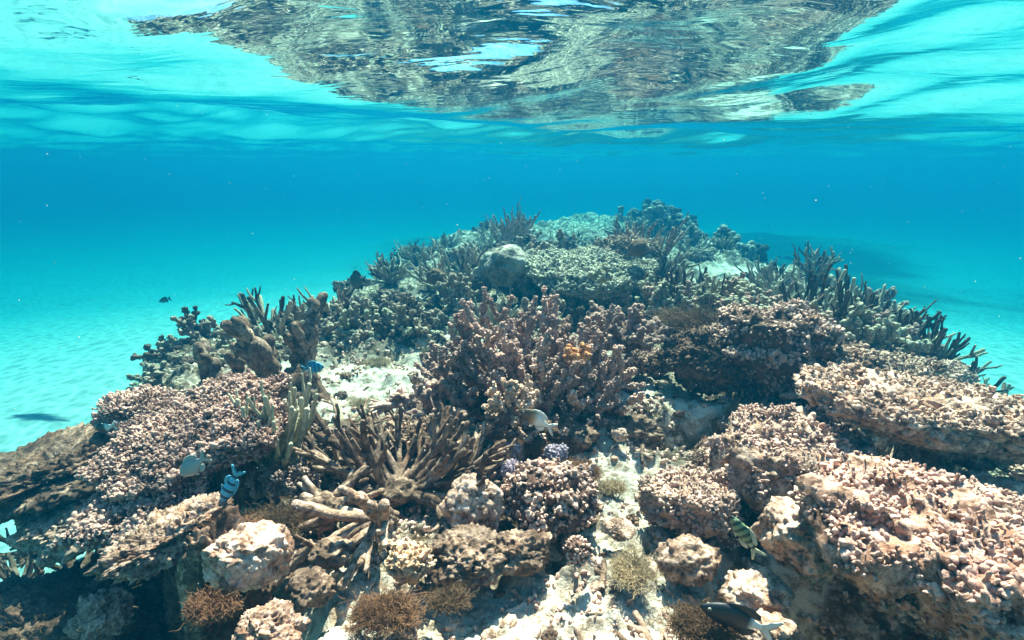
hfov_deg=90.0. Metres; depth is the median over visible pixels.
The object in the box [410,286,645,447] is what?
branching coral
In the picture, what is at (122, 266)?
sea floor
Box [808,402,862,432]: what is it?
knobbly coral
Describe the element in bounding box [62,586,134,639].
coral rock
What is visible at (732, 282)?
branching coral
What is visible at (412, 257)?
staghorn coral
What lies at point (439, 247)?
branching coral
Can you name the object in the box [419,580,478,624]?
seaweed tuft
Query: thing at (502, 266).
dome coral
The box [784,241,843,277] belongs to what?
staghorn coral
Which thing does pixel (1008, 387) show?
staghorn coral
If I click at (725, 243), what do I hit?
staghorn coral
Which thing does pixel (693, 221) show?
branching coral
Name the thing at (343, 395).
stone
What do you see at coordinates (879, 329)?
branching coral
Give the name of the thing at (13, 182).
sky
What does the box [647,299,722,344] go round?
seaweed bush
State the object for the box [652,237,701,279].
staghorn coral
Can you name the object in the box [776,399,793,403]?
coral chip
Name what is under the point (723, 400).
knobbly coral
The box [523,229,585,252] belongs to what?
branching coral
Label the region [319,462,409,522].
dead staghorn
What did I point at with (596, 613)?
coral chip
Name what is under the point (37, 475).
ledge coral
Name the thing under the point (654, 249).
coral mound
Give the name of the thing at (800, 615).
coral chip
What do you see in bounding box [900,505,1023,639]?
coral mound
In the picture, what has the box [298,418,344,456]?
twig coral
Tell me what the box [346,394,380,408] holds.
seaweed tuft
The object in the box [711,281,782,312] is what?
branching coral
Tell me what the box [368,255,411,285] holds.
staghorn coral
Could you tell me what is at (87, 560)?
coral
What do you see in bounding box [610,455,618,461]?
coral chip
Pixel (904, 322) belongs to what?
finger coral
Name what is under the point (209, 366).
stump coral
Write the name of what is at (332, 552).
coral rock
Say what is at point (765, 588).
coral rock
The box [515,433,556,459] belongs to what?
seaweed tuft
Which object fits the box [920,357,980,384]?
knobbly coral
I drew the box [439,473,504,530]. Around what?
lump coral
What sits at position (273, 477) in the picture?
twig coral
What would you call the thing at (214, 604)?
seaweed tuft
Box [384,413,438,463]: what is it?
knobbly coral
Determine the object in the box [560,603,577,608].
coral chip
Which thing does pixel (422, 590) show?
coral chip
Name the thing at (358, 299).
column coral
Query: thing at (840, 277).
finger coral
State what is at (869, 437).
seaweed tuft
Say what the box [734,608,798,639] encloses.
coral rock
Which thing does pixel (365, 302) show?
column coral
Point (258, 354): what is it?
stump coral
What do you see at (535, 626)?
coral chip
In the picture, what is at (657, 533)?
stone
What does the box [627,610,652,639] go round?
coral chip
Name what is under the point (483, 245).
staghorn coral
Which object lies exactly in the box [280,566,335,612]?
coral rock
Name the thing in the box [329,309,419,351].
branching coral
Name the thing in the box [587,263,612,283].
leaf coral
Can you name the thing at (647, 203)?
branching coral
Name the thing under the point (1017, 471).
coral rock
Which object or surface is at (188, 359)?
coral rock
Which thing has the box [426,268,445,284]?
sponge
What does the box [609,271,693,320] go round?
branching coral
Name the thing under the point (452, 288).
branching coral
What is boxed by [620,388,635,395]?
stone
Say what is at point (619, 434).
stone
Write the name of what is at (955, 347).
finger coral
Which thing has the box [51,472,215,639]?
table coral
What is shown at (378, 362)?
seaweed tuft
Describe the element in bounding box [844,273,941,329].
finger coral
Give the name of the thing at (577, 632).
coral chip
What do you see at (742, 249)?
branching coral
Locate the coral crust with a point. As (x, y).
(576, 575)
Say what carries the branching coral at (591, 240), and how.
on the sea floor
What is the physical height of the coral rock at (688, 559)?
0.103 m
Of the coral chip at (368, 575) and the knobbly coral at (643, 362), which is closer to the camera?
the coral chip at (368, 575)
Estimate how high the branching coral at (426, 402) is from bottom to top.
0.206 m
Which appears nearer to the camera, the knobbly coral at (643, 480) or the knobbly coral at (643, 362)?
the knobbly coral at (643, 480)
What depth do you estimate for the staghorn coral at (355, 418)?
1.85 m
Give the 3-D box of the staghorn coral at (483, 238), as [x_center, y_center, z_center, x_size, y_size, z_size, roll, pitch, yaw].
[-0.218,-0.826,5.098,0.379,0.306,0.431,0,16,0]
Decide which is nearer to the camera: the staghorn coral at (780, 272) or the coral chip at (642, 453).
the coral chip at (642, 453)
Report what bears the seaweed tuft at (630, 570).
on the sea floor
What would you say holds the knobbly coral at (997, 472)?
on the sea floor
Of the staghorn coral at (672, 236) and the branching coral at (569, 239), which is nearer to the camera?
the staghorn coral at (672, 236)
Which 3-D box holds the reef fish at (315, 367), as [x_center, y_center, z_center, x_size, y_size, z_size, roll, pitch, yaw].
[-0.682,0.163,1.750,0.076,0.053,0.011,-5,17,-12]
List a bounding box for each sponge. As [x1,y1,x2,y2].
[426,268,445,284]
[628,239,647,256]
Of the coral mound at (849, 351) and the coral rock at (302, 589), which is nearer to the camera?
the coral rock at (302, 589)
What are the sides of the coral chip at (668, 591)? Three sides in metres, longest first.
0.037 x 0.021 x 0.009 m
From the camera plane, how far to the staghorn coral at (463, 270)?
3.48 m
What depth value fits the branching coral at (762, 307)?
2.17 m
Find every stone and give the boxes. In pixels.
[333,391,347,399]
[407,371,418,378]
[540,628,558,639]
[611,428,627,441]
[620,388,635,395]
[646,525,675,544]
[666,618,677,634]
[672,410,684,417]
[779,392,798,399]
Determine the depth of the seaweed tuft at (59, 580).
1.34 m
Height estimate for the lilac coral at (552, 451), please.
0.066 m
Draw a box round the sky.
[0,0,1023,196]
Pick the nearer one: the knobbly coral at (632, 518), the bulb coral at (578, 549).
the bulb coral at (578, 549)
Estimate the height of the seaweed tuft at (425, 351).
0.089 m
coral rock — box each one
[0,565,161,639]
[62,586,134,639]
[179,356,195,364]
[180,505,276,639]
[184,495,233,519]
[214,348,228,356]
[231,598,311,639]
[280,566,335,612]
[304,493,341,534]
[307,535,354,569]
[425,521,505,589]
[493,528,551,577]
[516,414,599,462]
[605,414,665,450]
[655,533,721,586]
[718,565,794,612]
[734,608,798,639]
[948,469,1023,496]
[952,461,995,472]
[1007,464,1023,480]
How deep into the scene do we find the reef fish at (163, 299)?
4.20 m
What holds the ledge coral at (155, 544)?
on the sea floor
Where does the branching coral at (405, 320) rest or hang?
on the sea floor
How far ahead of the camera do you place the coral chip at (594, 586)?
1.08 m
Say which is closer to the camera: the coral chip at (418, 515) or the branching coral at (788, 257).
the coral chip at (418, 515)
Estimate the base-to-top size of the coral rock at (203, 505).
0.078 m
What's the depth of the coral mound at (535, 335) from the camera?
2.52 m
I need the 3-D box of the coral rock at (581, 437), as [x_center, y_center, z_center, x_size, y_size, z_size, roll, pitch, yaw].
[0.149,0.391,1.685,0.274,0.168,0.194,0,16,0]
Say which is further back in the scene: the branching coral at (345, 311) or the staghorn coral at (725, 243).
the staghorn coral at (725, 243)
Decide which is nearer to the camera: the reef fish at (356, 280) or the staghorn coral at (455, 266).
the reef fish at (356, 280)
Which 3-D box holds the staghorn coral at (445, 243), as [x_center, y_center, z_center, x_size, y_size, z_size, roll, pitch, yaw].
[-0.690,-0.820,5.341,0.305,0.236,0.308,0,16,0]
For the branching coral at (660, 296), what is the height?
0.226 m
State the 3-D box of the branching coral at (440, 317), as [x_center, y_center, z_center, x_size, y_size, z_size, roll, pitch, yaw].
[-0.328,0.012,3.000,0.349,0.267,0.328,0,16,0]
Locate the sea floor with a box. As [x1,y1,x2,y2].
[0,192,1023,639]
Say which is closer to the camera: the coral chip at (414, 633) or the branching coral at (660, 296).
the coral chip at (414, 633)
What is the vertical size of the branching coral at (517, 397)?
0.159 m
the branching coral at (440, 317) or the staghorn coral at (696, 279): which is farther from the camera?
the staghorn coral at (696, 279)
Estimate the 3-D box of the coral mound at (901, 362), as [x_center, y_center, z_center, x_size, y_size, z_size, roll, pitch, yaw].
[1.503,0.236,2.040,0.413,0.242,0.299,0,16,0]
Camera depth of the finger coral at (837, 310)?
2.39 m
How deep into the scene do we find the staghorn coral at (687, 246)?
4.80 m
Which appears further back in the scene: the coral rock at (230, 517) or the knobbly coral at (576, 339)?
the knobbly coral at (576, 339)
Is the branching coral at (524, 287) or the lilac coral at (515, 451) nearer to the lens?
the lilac coral at (515, 451)
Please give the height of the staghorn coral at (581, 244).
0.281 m
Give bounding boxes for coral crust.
[164,301,1015,639]
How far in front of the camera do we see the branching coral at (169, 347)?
2.57 m
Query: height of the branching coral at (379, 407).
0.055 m
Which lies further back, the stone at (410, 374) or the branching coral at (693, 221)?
the branching coral at (693, 221)
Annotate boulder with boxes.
[201,520,294,594]
[750,496,844,589]
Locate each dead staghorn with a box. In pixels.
[275,475,396,589]
[292,391,498,533]
[297,411,393,479]
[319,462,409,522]
[434,418,516,522]
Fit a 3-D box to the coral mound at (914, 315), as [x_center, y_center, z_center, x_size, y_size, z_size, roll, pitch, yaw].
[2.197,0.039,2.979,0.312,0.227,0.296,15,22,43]
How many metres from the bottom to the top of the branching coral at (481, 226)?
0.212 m
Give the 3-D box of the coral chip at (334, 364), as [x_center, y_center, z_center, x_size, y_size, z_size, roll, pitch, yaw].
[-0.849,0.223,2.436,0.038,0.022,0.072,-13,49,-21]
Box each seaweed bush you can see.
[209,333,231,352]
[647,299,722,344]
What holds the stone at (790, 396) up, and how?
on the sea floor
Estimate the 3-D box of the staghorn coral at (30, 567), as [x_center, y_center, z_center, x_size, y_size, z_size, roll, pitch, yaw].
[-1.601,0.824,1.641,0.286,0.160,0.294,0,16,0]
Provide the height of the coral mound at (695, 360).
0.279 m
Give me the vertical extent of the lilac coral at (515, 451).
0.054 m
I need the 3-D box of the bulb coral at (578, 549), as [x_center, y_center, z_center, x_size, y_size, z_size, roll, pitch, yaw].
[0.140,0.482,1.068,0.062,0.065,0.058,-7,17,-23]
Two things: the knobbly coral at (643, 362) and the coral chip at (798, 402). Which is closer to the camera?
the coral chip at (798, 402)
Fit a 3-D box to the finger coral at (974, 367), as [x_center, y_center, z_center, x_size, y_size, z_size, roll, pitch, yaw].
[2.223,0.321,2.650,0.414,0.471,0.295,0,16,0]
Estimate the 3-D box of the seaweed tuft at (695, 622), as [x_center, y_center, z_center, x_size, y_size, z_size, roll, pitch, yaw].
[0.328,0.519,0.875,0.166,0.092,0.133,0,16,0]
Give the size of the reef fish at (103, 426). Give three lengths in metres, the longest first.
0.082 x 0.043 x 0.012 m
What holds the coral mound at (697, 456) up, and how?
on the sea floor
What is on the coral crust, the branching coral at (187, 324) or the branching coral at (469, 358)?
the branching coral at (187, 324)
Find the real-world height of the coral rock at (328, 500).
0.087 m
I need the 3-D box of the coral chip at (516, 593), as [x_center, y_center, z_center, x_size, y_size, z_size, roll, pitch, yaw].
[0.031,0.597,1.093,0.034,0.018,0.067,-16,27,-27]
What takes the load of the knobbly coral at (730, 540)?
on the sea floor
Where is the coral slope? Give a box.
[788,449,1023,639]
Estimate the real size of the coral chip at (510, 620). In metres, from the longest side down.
0.040 x 0.031 x 0.024 m
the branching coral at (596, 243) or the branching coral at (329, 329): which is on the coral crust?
the branching coral at (329, 329)
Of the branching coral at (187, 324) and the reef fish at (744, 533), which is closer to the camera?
the reef fish at (744, 533)
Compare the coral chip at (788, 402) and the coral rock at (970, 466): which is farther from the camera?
the coral chip at (788, 402)
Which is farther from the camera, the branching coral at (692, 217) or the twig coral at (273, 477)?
the branching coral at (692, 217)
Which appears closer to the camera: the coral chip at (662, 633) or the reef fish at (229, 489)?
the coral chip at (662, 633)
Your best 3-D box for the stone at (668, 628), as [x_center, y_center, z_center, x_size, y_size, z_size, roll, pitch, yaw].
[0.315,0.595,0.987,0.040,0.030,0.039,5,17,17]
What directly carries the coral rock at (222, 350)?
on the sea floor
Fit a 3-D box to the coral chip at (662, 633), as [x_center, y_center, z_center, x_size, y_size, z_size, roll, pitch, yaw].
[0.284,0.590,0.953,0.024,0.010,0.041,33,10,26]
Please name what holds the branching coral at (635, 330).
on the sea floor
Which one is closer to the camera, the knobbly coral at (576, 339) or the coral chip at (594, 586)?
the coral chip at (594, 586)
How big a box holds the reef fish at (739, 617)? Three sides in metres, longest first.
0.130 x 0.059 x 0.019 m
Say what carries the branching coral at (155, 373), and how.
on the coral crust
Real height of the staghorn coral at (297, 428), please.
0.313 m
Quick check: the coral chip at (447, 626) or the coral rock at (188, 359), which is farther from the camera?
the coral rock at (188, 359)
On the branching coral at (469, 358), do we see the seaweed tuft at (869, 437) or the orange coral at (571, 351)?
the orange coral at (571, 351)
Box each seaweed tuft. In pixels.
[0,562,149,639]
[169,583,247,631]
[185,508,263,530]
[239,492,324,547]
[334,576,430,639]
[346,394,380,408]
[357,354,390,367]
[416,342,444,357]
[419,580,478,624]
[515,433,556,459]
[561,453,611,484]
[597,474,628,497]
[601,543,661,603]
[652,585,759,639]
[841,429,881,453]
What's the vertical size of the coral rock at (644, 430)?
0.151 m
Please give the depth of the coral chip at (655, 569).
1.16 m
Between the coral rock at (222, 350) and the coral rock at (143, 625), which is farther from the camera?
the coral rock at (222, 350)
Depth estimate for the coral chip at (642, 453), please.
1.60 m
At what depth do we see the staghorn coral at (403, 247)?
4.79 m
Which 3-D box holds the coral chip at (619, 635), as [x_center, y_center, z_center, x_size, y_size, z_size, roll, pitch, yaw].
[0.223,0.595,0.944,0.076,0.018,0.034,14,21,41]
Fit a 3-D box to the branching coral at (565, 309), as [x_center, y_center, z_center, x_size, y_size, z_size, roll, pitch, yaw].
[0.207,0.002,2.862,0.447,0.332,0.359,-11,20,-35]
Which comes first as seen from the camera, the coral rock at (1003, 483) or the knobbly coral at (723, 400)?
the coral rock at (1003, 483)
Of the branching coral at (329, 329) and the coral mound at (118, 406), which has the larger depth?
the branching coral at (329, 329)
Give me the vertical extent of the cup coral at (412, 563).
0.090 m
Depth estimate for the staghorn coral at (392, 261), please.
4.17 m
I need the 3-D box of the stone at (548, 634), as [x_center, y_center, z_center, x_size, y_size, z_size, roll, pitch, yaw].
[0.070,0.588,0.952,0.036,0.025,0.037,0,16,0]
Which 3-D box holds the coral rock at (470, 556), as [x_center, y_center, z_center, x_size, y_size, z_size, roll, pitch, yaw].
[-0.092,0.514,1.119,0.216,0.105,0.162,0,16,0]
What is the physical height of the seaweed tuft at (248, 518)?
0.075 m
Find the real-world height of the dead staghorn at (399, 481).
0.301 m
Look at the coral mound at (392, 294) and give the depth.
3.39 m
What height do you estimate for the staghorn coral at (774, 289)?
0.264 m
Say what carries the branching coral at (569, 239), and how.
on the sea floor
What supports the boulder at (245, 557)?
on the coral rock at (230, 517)
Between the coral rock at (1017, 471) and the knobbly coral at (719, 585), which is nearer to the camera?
the knobbly coral at (719, 585)
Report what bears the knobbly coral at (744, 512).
on the sea floor
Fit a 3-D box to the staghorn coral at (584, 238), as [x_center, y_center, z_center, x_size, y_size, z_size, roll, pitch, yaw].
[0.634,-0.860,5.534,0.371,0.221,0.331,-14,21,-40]
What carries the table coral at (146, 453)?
on the sea floor
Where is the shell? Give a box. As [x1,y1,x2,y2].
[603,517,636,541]
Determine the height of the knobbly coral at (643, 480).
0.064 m
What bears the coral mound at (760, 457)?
on the sea floor
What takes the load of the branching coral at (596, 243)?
on the sea floor
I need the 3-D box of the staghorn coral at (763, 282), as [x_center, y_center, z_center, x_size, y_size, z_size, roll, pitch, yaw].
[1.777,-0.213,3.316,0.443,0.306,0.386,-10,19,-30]
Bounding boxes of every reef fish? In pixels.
[95,420,117,433]
[159,296,171,302]
[180,449,212,476]
[220,464,245,501]
[300,361,323,373]
[349,270,367,289]
[519,409,557,435]
[699,602,783,639]
[730,516,766,559]
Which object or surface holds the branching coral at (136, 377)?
on the sea floor
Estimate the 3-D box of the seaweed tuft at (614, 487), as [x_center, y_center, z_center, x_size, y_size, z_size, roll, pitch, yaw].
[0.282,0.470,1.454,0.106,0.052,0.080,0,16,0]
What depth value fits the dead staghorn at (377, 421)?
1.54 m
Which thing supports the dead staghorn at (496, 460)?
on the sea floor
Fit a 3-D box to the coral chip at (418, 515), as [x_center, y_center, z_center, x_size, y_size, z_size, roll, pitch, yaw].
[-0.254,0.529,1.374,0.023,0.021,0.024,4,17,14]
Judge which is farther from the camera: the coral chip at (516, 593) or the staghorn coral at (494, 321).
the staghorn coral at (494, 321)
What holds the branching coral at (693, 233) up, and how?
on the sea floor
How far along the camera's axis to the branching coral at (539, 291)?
3.22 m
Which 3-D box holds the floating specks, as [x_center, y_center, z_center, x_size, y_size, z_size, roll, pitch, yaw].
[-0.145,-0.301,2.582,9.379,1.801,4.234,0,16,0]
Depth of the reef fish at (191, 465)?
1.12 m
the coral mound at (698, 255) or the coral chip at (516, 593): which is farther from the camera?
the coral mound at (698, 255)
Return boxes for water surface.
[0,0,1023,170]
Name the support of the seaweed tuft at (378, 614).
on the sea floor
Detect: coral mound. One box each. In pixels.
[90,383,180,434]
[367,288,400,307]
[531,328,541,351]
[598,234,664,259]
[637,464,743,541]
[655,323,745,396]
[685,247,715,262]
[690,435,709,465]
[703,402,879,515]
[707,298,848,398]
[795,339,888,396]
[870,347,947,380]
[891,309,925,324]
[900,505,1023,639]
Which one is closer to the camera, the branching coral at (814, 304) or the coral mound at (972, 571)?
the coral mound at (972, 571)
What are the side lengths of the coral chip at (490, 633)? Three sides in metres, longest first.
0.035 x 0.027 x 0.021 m
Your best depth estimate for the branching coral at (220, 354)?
2.47 m
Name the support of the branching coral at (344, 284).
on the sea floor
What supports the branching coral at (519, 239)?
on the sea floor
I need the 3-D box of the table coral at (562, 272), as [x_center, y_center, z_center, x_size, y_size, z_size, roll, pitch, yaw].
[0.454,-0.032,3.186,0.738,0.842,0.704,14,21,41]
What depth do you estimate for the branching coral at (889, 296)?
3.31 m
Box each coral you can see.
[0,422,163,575]
[0,525,26,568]
[0,552,44,579]
[5,493,168,633]
[31,545,106,576]
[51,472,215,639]
[74,368,296,509]
[83,491,233,639]
[126,362,160,386]
[130,334,217,364]
[137,350,230,387]
[139,335,189,371]
[170,305,293,345]
[193,338,246,386]
[209,335,288,364]
[211,286,306,352]
[220,292,330,404]
[228,367,318,471]
[244,455,321,499]
[251,310,343,347]
[277,281,354,320]
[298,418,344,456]
[318,297,395,343]
[321,394,382,429]
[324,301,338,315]
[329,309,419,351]
[331,275,371,293]
[338,370,351,379]
[343,295,364,313]
[352,356,366,365]
[361,290,393,310]
[361,292,444,342]
[365,251,408,277]
[366,398,403,417]
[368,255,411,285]
[382,541,436,585]
[384,377,480,428]
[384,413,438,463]
[388,239,432,258]
[396,241,436,263]
[403,239,481,295]
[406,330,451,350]
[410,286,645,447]
[424,272,501,316]
[427,244,449,252]
[429,231,459,247]
[432,298,484,336]
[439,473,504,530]
[444,248,460,265]
[450,242,487,274]
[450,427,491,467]
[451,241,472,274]
[457,241,488,260]
[470,220,499,231]
[470,266,491,286]
[471,286,520,328]
[472,221,503,249]
[479,244,527,286]
[481,374,541,426]
[485,198,540,249]
[493,229,542,277]
[498,242,550,304]
[500,457,603,538]
[500,458,519,476]
[505,442,521,457]
[515,290,591,332]
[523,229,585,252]
[523,244,659,319]
[535,285,560,301]
[543,443,568,461]
[553,233,580,243]
[553,238,594,246]
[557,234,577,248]
[562,342,591,361]
[563,535,593,568]
[564,229,590,240]
[565,333,578,346]
[576,300,677,353]
[578,388,619,419]
[583,235,597,245]
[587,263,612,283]
[594,235,639,247]
[604,208,647,235]
[608,211,688,262]
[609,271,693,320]
[618,198,673,221]
[623,345,668,379]
[625,513,638,525]
[634,202,689,231]
[637,473,655,489]
[640,222,668,247]
[645,280,699,319]
[650,263,731,315]
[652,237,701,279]
[668,223,703,244]
[675,232,713,252]
[677,219,702,231]
[688,214,698,226]
[690,272,757,310]
[692,271,712,283]
[696,466,751,518]
[701,224,748,255]
[708,234,737,250]
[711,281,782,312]
[715,227,769,264]
[715,578,725,602]
[716,396,737,404]
[718,533,741,549]
[735,255,804,288]
[747,261,807,300]
[748,304,769,308]
[764,277,832,307]
[776,273,873,317]
[780,263,897,332]
[782,254,797,260]
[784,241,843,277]
[792,361,1023,472]
[808,300,855,340]
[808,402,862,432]
[834,297,905,352]
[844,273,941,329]
[858,286,909,308]
[880,300,956,355]
[883,314,936,359]
[913,311,987,362]
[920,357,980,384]
[952,354,1007,392]
[954,465,1008,476]
[980,376,1014,396]
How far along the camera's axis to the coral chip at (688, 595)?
1.11 m
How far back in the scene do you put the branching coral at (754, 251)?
5.61 m
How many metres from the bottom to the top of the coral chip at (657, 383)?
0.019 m
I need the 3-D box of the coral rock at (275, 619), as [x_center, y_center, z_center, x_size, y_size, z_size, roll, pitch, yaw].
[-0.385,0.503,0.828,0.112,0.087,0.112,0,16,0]
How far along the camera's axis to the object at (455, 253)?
3.82 m
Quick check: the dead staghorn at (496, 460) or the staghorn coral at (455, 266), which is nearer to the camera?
the dead staghorn at (496, 460)
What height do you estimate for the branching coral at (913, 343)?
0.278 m
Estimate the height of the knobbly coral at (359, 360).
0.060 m
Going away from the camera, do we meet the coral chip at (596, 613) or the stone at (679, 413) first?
the coral chip at (596, 613)
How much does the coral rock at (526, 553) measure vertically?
0.097 m
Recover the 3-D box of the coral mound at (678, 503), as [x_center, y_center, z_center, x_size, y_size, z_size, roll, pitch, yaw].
[0.455,0.475,1.296,0.228,0.196,0.222,15,22,42]
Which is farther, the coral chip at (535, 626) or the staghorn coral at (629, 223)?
the staghorn coral at (629, 223)
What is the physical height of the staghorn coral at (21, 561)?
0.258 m
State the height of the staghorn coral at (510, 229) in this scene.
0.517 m
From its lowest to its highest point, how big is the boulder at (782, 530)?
0.181 m
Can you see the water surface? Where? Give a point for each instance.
(826, 85)
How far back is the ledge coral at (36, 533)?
1.37 m
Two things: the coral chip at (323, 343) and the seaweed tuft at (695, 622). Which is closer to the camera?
the seaweed tuft at (695, 622)
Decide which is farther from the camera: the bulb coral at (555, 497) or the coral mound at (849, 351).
the coral mound at (849, 351)
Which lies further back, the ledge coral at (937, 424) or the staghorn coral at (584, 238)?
the staghorn coral at (584, 238)
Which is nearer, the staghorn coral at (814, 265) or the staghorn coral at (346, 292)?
the staghorn coral at (346, 292)
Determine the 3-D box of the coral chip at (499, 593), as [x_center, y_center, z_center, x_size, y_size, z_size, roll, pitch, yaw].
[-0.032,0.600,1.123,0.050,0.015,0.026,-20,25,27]
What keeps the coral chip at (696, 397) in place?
on the sea floor
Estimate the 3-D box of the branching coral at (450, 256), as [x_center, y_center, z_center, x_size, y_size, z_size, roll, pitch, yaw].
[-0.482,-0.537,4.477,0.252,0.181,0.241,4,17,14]
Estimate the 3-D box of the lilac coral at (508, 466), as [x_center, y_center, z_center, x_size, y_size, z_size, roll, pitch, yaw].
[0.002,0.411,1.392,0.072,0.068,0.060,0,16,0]
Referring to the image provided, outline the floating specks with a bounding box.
[19,106,1021,616]
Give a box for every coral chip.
[320,341,328,346]
[329,360,336,367]
[345,621,360,635]
[366,571,374,580]
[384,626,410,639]
[410,627,418,639]
[413,513,421,520]
[416,589,425,598]
[441,620,457,632]
[480,628,495,638]
[493,587,505,598]
[499,614,516,628]
[512,588,526,602]
[530,621,540,637]
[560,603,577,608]
[573,626,583,639]
[589,611,602,618]
[590,580,600,592]
[594,559,606,591]
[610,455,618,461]
[612,629,638,639]
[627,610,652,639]
[640,444,649,464]
[648,559,657,574]
[651,380,659,388]
[659,626,668,639]
[661,584,675,597]
[684,592,696,602]
[692,395,702,399]
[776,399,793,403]
[788,400,801,404]
[796,612,804,618]
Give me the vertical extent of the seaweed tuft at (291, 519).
0.114 m
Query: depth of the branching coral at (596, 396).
1.78 m
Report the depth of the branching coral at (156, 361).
2.99 m
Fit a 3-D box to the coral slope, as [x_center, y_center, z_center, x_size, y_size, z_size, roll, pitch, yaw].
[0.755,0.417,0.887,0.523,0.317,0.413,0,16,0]
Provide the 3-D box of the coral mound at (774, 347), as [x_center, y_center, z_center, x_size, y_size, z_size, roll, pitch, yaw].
[0.994,0.118,1.970,0.495,0.425,0.423,0,16,0]
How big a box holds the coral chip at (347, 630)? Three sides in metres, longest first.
0.036 x 0.027 x 0.021 m
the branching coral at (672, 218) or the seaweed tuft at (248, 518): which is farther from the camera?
the branching coral at (672, 218)
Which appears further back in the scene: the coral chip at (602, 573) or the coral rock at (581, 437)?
the coral rock at (581, 437)
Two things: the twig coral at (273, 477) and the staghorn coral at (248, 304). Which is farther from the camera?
the staghorn coral at (248, 304)

